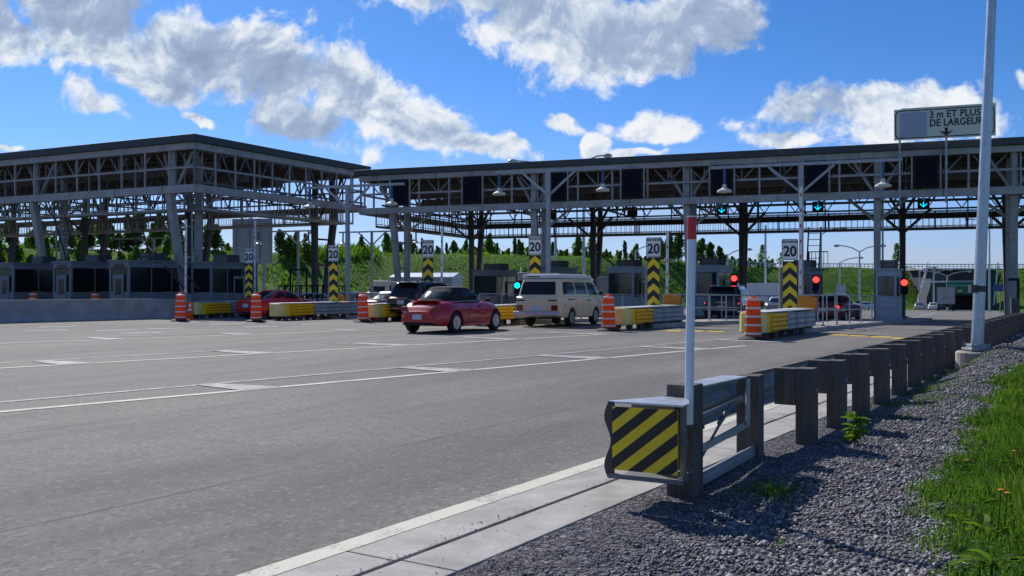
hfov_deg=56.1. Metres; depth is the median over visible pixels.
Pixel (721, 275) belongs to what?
window
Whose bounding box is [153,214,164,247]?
broadleaf tree
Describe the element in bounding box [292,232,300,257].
broadleaf tree
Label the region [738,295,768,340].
traffic barrel
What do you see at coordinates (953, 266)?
crest railing
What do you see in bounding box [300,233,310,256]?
broadleaf tree
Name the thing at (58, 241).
broadleaf tree
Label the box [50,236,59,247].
shrub
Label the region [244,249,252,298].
speed sign
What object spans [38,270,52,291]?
window
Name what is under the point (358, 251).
embankment grass
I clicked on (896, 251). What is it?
broadleaf tree
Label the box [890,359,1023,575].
grass
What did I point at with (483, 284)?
window
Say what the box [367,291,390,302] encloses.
parked car
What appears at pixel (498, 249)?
broadleaf tree
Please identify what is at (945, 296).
truck
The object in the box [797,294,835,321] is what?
pipe railing
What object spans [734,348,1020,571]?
grass
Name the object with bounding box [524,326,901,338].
crossing marking
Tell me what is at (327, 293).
pipe railing
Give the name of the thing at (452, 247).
broadleaf tree
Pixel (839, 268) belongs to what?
street lamp
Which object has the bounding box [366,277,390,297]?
truck
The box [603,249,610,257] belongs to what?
broadleaf tree
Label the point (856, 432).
weed
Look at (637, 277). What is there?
window
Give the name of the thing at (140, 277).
window
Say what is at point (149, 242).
broadleaf tree
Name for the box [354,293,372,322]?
traffic barrel
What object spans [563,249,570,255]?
shrub
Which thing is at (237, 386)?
lane marking
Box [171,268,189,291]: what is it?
window
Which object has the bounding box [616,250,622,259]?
broadleaf tree
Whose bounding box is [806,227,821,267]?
ladder
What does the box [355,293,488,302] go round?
pipe railing
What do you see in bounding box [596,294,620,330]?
traffic barrel
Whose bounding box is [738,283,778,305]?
truck
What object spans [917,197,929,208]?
lane signal
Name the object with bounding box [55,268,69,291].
window
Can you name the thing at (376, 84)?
sky
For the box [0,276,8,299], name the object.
door
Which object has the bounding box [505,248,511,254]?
shrub
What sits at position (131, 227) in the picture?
ladder
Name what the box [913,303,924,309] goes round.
parked car
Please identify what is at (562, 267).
toll booth
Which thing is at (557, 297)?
camper van
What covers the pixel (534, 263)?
speed sign
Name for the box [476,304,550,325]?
crash cushion
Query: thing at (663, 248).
broadleaf tree
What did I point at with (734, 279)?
traffic signal
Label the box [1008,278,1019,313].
service post
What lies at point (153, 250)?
lamp gantry
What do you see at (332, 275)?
speed sign
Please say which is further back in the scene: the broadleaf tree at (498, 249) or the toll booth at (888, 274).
the broadleaf tree at (498, 249)
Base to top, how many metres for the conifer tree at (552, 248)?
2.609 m
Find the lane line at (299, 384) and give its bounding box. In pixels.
[0,326,743,411]
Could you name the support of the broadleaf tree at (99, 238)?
on the ground at (569, 565)
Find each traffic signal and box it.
[514,281,519,298]
[731,274,737,316]
[812,275,819,297]
[900,278,907,318]
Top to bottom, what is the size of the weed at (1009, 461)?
0.248 m
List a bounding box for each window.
[0,270,11,291]
[15,270,37,291]
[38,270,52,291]
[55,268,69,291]
[73,268,93,291]
[94,269,108,291]
[112,267,126,292]
[131,267,150,291]
[151,268,170,291]
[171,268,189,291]
[193,269,209,292]
[213,269,226,292]
[227,269,241,292]
[241,269,253,292]
[475,276,495,295]
[498,276,506,295]
[507,276,515,295]
[609,273,631,296]
[634,273,640,295]
[697,272,715,295]
[719,272,724,285]
[724,272,730,285]
[797,276,808,295]
[879,277,893,295]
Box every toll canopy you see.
[0,133,370,295]
[354,137,1023,318]
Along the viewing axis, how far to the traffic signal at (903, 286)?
45.57 m
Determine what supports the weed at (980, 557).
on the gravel
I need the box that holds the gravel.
[336,334,1023,575]
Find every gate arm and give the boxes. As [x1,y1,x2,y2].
[183,219,190,315]
[253,221,255,293]
[441,227,442,282]
[662,232,668,304]
[798,187,803,295]
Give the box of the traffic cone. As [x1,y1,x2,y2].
[187,301,195,319]
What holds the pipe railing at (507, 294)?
on the traffic island
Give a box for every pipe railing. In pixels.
[294,293,375,301]
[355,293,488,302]
[479,293,605,303]
[580,294,705,318]
[663,293,735,319]
[695,294,778,320]
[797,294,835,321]
[821,294,899,325]
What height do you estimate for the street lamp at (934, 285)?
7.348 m
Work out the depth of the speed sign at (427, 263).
41.98 m
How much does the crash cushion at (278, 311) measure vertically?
0.785 m
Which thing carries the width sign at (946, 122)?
attached to the toll canopy at (671, 180)
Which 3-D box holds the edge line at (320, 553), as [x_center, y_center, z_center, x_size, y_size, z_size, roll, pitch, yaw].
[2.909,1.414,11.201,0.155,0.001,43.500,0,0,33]
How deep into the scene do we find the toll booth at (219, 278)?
52.75 m
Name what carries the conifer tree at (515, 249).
on the ground at (569, 565)
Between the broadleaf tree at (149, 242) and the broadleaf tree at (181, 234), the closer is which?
the broadleaf tree at (149, 242)
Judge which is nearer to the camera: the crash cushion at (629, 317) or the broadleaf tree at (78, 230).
the crash cushion at (629, 317)
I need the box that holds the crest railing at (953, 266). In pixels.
[726,259,1023,268]
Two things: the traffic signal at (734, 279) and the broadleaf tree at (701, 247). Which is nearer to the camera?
the traffic signal at (734, 279)
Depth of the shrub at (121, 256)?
101.45 m
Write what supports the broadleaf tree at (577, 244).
on the ground at (569, 565)
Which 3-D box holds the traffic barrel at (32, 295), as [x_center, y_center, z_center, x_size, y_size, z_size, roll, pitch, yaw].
[-24.431,0.812,48.999,0.840,1.215,0.840,0,0,-9]
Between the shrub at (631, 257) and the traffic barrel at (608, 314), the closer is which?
the traffic barrel at (608, 314)
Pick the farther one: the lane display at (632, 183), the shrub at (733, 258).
the shrub at (733, 258)
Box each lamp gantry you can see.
[115,237,184,252]
[256,230,310,295]
[303,182,404,302]
[339,230,419,297]
[493,166,617,272]
[710,158,901,293]
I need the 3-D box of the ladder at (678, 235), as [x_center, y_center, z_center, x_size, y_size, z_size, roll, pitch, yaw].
[9.615,-2.168,57.000,0.613,2.501,2.170,0,0,12]
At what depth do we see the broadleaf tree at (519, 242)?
142.59 m
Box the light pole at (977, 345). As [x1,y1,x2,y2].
[955,0,996,368]
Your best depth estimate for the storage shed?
70.78 m
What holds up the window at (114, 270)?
in the toll booth at (145, 277)
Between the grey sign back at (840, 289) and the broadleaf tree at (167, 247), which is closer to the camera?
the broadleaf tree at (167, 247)
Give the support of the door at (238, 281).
in the toll booth at (219, 278)
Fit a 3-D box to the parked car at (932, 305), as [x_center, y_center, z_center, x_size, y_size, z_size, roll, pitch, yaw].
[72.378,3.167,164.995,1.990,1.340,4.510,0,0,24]
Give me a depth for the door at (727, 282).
53.72 m
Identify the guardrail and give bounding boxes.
[604,312,1023,498]
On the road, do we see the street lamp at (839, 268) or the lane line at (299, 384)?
the lane line at (299, 384)
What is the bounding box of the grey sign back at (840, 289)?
[836,285,845,293]
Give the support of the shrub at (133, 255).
on the ground at (569, 565)
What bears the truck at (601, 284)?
on the road
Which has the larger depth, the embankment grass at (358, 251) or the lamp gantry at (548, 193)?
the embankment grass at (358, 251)
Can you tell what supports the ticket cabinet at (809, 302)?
on the traffic island at (832, 325)
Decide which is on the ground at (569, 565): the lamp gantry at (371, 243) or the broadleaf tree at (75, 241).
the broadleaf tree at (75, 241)
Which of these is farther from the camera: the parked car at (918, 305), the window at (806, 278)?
the parked car at (918, 305)
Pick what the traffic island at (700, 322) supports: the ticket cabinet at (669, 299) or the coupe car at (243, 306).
the ticket cabinet at (669, 299)
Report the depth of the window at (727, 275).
54.16 m
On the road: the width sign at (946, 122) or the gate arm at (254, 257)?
the gate arm at (254, 257)
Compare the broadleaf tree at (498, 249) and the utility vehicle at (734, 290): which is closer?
the utility vehicle at (734, 290)
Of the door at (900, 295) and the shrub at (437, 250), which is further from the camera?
the shrub at (437, 250)
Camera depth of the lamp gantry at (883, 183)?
38.12 m
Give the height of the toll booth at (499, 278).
3.173 m
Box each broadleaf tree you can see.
[0,221,10,246]
[0,239,6,262]
[32,220,52,243]
[35,236,54,256]
[52,219,59,246]
[68,225,78,248]
[72,239,88,260]
[74,217,90,248]
[80,224,96,249]
[92,217,112,247]
[108,224,114,249]
[122,214,147,249]
[122,216,141,249]
[144,239,157,252]
[147,222,159,246]
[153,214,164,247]
[160,235,172,256]
[165,222,184,245]
[211,224,227,251]
[273,229,290,258]
[280,235,295,258]
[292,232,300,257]
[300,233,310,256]
[356,234,365,250]
[381,232,391,252]
[399,241,403,252]
[412,239,418,253]
[448,240,457,253]
[460,239,468,253]
[483,233,495,253]
[495,243,500,254]
[516,242,524,254]
[517,239,523,254]
[571,233,586,255]
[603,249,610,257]
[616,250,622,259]
[630,243,639,259]
[650,237,665,260]
[662,236,674,262]
[671,235,684,262]
[697,238,706,264]
[704,242,718,257]
[716,246,726,262]
[757,244,769,262]
[776,252,783,266]
[892,243,899,268]
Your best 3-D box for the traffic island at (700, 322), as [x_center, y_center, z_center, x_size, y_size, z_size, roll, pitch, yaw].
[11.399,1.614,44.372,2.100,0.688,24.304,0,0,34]
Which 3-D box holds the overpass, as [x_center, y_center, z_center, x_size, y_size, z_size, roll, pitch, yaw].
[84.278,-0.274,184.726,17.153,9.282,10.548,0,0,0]
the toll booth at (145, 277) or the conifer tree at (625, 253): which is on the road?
the toll booth at (145, 277)
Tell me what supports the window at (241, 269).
in the toll booth at (219, 278)
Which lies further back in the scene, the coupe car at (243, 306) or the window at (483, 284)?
the window at (483, 284)
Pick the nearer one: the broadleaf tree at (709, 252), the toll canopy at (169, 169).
the toll canopy at (169, 169)
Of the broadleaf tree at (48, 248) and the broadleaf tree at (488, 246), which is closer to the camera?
the broadleaf tree at (48, 248)
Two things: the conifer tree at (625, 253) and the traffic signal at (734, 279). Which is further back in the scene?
the conifer tree at (625, 253)
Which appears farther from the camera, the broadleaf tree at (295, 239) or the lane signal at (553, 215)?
the broadleaf tree at (295, 239)
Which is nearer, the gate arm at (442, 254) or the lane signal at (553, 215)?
the gate arm at (442, 254)
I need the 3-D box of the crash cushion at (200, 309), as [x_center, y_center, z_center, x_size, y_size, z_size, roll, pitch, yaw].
[-13.583,1.028,47.128,0.874,0.785,5.450,0,0,31]
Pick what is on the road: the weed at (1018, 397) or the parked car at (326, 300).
the parked car at (326, 300)
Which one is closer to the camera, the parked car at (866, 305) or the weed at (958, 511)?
the weed at (958, 511)
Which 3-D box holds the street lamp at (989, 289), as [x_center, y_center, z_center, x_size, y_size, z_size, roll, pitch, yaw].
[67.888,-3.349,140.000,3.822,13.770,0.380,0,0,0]
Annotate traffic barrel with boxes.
[29,292,37,299]
[91,292,99,298]
[170,293,190,321]
[246,293,265,321]
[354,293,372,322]
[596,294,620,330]
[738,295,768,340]
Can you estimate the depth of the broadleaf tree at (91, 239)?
110.78 m
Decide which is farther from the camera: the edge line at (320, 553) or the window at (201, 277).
the window at (201, 277)
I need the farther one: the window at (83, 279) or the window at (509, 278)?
the window at (509, 278)
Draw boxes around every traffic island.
[317,314,390,318]
[516,315,738,323]
[633,318,851,327]
[796,317,931,332]
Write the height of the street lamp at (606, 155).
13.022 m
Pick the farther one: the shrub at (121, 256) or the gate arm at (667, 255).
the shrub at (121, 256)
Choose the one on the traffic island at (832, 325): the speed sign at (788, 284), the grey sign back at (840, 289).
the speed sign at (788, 284)
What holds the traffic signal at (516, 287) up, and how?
on the road
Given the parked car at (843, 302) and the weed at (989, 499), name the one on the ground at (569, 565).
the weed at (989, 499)
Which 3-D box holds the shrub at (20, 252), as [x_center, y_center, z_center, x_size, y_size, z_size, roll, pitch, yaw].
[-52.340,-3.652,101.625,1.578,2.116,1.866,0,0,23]
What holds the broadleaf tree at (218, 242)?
on the ground at (569, 565)
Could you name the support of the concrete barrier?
on the road
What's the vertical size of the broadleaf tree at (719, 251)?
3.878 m
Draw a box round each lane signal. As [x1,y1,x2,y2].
[551,209,556,218]
[627,206,636,216]
[716,204,726,213]
[812,201,823,211]
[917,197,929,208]
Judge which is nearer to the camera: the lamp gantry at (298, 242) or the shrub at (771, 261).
the lamp gantry at (298, 242)
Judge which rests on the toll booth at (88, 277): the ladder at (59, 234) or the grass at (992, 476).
the ladder at (59, 234)
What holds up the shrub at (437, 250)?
on the ground at (569, 565)
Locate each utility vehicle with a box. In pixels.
[387,281,446,320]
[703,285,749,318]
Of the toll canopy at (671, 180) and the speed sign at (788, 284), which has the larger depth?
the toll canopy at (671, 180)
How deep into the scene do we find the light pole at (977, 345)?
15.93 m
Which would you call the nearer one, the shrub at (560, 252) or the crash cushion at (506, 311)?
the crash cushion at (506, 311)
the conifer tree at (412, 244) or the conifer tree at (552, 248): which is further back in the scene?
the conifer tree at (552, 248)
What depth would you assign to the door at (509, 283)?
62.95 m
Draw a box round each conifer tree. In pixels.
[411,234,414,253]
[445,242,449,253]
[512,238,517,254]
[551,241,553,255]
[622,240,628,259]
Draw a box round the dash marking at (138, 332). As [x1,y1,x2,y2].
[25,323,330,333]
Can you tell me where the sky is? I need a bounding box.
[0,0,1023,268]
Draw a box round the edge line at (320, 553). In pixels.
[236,403,780,575]
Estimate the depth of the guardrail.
7.92 m
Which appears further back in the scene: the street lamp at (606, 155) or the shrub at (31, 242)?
the shrub at (31, 242)
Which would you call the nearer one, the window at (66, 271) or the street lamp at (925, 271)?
the window at (66, 271)
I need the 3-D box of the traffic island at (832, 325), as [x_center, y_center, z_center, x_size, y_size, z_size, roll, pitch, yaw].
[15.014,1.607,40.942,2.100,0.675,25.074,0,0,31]
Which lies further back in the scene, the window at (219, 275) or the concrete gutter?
the window at (219, 275)
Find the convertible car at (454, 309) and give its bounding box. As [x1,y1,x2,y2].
[401,286,500,332]
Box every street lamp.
[508,159,556,260]
[582,153,611,273]
[727,248,751,264]
[764,225,766,302]
[820,232,825,267]
[833,244,885,305]
[839,257,863,284]
[906,266,936,309]
[923,270,971,310]
[933,269,952,309]
[964,218,990,311]
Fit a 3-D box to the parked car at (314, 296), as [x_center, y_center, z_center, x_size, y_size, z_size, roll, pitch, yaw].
[-12.802,0.947,62.496,1.990,1.340,4.510,0,0,28]
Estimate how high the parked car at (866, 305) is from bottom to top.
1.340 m
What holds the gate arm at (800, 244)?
on the traffic island at (832, 325)
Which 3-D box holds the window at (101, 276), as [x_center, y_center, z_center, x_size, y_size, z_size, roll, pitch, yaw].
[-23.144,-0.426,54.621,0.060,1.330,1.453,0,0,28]
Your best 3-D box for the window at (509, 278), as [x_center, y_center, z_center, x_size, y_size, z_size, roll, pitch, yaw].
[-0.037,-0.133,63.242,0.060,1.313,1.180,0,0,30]
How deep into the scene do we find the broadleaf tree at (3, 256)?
98.44 m
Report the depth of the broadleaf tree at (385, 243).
128.28 m
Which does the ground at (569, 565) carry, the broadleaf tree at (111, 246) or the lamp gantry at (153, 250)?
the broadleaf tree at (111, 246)
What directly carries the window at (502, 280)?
in the toll booth at (499, 278)
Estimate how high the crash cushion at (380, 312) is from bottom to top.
0.785 m
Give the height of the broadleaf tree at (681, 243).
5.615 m
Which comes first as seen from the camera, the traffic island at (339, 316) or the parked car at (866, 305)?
the traffic island at (339, 316)
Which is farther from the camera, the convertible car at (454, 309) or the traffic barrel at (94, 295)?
the traffic barrel at (94, 295)
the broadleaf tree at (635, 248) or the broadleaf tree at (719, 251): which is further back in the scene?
the broadleaf tree at (719, 251)
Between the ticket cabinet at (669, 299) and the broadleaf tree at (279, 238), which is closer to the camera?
the ticket cabinet at (669, 299)
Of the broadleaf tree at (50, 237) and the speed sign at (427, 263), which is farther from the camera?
the broadleaf tree at (50, 237)
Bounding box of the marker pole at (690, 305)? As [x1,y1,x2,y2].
[685,216,704,429]
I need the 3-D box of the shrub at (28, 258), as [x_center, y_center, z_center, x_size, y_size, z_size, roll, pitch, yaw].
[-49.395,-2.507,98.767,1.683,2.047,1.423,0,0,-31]
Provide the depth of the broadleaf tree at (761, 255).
189.86 m
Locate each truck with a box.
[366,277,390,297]
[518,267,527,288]
[596,277,606,298]
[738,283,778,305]
[937,287,954,310]
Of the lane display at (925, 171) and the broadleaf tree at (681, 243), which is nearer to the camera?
the lane display at (925, 171)
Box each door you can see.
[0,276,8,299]
[57,275,65,299]
[113,274,123,298]
[233,276,243,302]
[507,281,512,305]
[641,280,644,305]
[725,280,729,315]
[899,278,901,318]
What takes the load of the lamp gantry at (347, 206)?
on the road
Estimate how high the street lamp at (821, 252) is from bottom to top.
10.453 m
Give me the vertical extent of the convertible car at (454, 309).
1.475 m
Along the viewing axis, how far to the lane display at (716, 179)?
48.36 m
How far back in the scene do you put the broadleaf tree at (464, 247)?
138.11 m
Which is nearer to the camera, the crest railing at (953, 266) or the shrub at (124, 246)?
the shrub at (124, 246)
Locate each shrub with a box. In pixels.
[14,244,24,259]
[23,254,32,262]
[24,229,35,247]
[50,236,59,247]
[113,233,130,249]
[114,252,126,259]
[127,246,141,259]
[223,243,232,250]
[434,246,440,253]
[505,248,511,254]
[524,245,528,255]
[557,249,563,255]
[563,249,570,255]
[629,252,634,259]
[730,256,736,265]
[753,259,760,267]
[769,258,774,266]
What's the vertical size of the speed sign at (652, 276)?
3.290 m
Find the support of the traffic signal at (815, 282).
on the road
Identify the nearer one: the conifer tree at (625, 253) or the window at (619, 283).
the window at (619, 283)
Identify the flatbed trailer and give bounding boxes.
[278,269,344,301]
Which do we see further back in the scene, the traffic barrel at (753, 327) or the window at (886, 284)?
the window at (886, 284)
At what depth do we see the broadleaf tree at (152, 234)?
114.26 m
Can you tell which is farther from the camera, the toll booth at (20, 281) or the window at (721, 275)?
the toll booth at (20, 281)
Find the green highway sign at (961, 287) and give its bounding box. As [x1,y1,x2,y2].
[925,281,973,310]
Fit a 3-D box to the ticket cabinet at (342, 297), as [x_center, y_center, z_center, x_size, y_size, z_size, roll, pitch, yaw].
[-8.459,0.542,47.483,0.665,1.500,0.360,8,4,31]
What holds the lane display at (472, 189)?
attached to the toll canopy at (671, 180)
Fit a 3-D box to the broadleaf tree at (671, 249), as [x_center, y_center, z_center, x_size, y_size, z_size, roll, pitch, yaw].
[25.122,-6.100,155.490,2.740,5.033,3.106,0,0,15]
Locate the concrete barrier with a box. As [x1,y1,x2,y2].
[0,299,175,322]
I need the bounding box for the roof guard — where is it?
[807,251,827,271]
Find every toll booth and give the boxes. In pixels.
[0,256,59,299]
[51,254,113,299]
[107,253,190,298]
[189,255,259,302]
[471,263,518,305]
[551,261,578,273]
[605,260,644,305]
[696,258,734,315]
[794,260,824,296]
[874,260,903,318]
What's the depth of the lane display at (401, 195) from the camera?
54.81 m
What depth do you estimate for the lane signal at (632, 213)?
62.98 m
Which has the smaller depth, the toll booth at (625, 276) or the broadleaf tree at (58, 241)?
the toll booth at (625, 276)
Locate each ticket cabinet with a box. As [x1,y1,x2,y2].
[338,285,347,302]
[664,283,683,304]
[797,282,820,324]
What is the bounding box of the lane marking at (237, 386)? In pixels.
[0,328,789,402]
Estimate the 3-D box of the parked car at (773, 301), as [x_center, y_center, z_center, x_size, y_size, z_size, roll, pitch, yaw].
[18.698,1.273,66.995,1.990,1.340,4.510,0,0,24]
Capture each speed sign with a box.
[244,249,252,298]
[328,245,337,314]
[422,240,433,280]
[528,236,540,319]
[645,237,660,307]
[779,239,797,311]
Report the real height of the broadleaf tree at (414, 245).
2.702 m
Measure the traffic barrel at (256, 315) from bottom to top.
1.215 m
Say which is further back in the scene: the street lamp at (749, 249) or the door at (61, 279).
the street lamp at (749, 249)
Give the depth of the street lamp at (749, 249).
129.93 m
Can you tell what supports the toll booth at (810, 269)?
on the traffic island at (700, 322)
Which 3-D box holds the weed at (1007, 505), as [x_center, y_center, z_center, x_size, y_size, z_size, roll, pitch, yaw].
[2.592,1.210,5.083,0.087,0.261,0.115,0,0,39]
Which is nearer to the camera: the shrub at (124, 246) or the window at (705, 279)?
the window at (705, 279)
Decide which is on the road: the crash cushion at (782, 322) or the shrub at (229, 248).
the crash cushion at (782, 322)
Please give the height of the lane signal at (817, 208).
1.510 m
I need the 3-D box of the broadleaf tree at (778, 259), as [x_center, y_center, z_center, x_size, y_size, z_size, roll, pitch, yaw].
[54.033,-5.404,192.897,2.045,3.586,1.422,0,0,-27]
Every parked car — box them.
[300,292,327,299]
[321,292,368,301]
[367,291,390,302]
[763,297,778,309]
[814,294,860,320]
[862,302,873,309]
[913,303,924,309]
[927,303,937,309]
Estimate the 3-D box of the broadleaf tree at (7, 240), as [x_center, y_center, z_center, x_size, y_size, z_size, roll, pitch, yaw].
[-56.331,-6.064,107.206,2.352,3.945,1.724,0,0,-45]
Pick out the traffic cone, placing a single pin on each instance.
(190, 315)
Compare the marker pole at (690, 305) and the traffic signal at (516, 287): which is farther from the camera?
the traffic signal at (516, 287)
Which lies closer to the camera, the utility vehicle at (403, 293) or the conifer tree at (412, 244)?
the utility vehicle at (403, 293)
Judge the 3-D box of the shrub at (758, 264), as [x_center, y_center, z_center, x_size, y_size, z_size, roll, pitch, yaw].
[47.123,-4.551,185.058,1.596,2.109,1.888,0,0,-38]
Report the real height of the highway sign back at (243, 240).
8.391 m
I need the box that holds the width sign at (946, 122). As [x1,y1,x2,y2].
[894,103,995,203]
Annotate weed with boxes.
[840,411,870,443]
[947,508,975,518]
[949,546,1023,574]
[955,459,970,470]
[963,513,1007,537]
[981,489,1007,541]
[993,492,1012,540]
[1002,450,1021,476]
[1012,390,1023,404]
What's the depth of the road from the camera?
10.13 m
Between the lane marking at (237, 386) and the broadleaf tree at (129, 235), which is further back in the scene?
the broadleaf tree at (129, 235)
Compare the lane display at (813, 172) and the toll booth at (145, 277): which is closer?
the lane display at (813, 172)
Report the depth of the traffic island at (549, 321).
40.21 m
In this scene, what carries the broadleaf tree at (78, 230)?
on the ground at (569, 565)
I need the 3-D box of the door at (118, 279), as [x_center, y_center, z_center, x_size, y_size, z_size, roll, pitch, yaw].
[-20.725,0.288,50.517,0.780,2.000,0.087,0,0,28]
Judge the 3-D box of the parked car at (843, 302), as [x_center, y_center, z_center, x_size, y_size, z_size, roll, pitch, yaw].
[15.345,0.938,45.592,1.990,1.340,4.518,0,0,33]
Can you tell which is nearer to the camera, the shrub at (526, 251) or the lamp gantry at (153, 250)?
the lamp gantry at (153, 250)
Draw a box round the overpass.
[906,262,1001,309]
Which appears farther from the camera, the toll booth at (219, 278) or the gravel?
the toll booth at (219, 278)
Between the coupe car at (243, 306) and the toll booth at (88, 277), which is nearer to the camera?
the coupe car at (243, 306)
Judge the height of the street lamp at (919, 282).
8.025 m
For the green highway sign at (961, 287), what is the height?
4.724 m
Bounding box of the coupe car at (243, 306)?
[235,290,316,318]
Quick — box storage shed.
[389,273,464,290]
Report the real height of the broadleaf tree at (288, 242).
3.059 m
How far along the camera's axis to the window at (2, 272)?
55.75 m
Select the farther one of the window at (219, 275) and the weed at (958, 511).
the window at (219, 275)
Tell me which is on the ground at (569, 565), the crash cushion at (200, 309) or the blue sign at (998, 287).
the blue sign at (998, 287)
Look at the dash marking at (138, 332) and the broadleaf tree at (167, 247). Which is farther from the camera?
the broadleaf tree at (167, 247)
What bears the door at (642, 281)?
in the toll booth at (625, 276)
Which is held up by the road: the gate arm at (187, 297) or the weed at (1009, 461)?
the gate arm at (187, 297)
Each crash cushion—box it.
[191,301,264,317]
[269,301,357,320]
[368,303,401,321]
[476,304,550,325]
[615,305,683,329]
[738,308,814,337]
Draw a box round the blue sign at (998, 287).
[994,284,1003,312]
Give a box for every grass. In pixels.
[3,242,1023,308]
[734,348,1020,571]
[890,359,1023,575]
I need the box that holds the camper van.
[513,273,602,325]
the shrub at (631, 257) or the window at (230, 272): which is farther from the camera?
the shrub at (631, 257)
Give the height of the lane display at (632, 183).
1.580 m
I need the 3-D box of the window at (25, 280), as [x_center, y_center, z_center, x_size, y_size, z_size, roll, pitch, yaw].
[-28.477,-0.423,56.329,0.012,1.300,1.470,0,0,28]
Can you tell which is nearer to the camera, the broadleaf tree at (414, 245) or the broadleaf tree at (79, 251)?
the broadleaf tree at (79, 251)
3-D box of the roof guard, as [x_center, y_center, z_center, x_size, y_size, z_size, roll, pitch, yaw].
[16.073,-1.371,50.377,1.046,1.075,1.246,0,0,21]
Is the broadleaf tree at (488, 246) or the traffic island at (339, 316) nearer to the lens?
the traffic island at (339, 316)
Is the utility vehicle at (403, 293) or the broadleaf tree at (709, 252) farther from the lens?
the broadleaf tree at (709, 252)
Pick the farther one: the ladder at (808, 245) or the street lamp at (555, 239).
the street lamp at (555, 239)
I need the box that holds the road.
[0,309,1003,575]
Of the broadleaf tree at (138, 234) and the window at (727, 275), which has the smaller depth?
the window at (727, 275)
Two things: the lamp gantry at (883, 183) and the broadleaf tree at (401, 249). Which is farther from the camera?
the broadleaf tree at (401, 249)
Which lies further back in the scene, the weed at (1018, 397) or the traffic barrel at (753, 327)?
the traffic barrel at (753, 327)
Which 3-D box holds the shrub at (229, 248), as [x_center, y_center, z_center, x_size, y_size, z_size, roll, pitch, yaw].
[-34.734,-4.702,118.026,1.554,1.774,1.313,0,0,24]
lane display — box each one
[389,178,410,206]
[461,175,483,204]
[545,171,568,201]
[620,168,644,198]
[709,164,734,195]
[802,159,829,191]
[911,154,940,188]
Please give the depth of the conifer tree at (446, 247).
141.42 m
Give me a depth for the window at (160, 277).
52.11 m
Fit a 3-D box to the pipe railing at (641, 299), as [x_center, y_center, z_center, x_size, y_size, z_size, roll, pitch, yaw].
[6.644,0.864,46.117,0.167,1.271,13.168,0,0,35]
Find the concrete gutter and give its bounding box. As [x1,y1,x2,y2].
[275,334,1021,575]
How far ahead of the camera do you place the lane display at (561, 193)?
51.42 m
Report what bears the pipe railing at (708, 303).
on the traffic island at (700, 322)
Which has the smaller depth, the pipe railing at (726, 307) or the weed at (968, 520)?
the weed at (968, 520)
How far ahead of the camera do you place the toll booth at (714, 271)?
53.02 m
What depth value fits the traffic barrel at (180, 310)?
40.77 m
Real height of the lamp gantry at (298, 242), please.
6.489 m
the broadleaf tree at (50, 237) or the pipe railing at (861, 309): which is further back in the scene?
the broadleaf tree at (50, 237)
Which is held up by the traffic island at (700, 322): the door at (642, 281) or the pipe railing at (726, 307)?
the pipe railing at (726, 307)
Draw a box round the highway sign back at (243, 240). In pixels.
[232,218,272,289]
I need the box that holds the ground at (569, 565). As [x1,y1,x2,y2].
[3,247,1023,575]
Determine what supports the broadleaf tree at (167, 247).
on the ground at (569, 565)
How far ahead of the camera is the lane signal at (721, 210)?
60.89 m
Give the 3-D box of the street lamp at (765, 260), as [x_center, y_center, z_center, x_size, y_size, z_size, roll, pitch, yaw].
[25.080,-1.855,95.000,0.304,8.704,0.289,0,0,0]
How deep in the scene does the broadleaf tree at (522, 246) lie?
142.38 m
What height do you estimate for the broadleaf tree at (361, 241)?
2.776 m
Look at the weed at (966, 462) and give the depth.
7.17 m
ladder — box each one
[52,214,78,260]
[127,214,150,259]
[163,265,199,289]
[669,231,679,271]
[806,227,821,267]

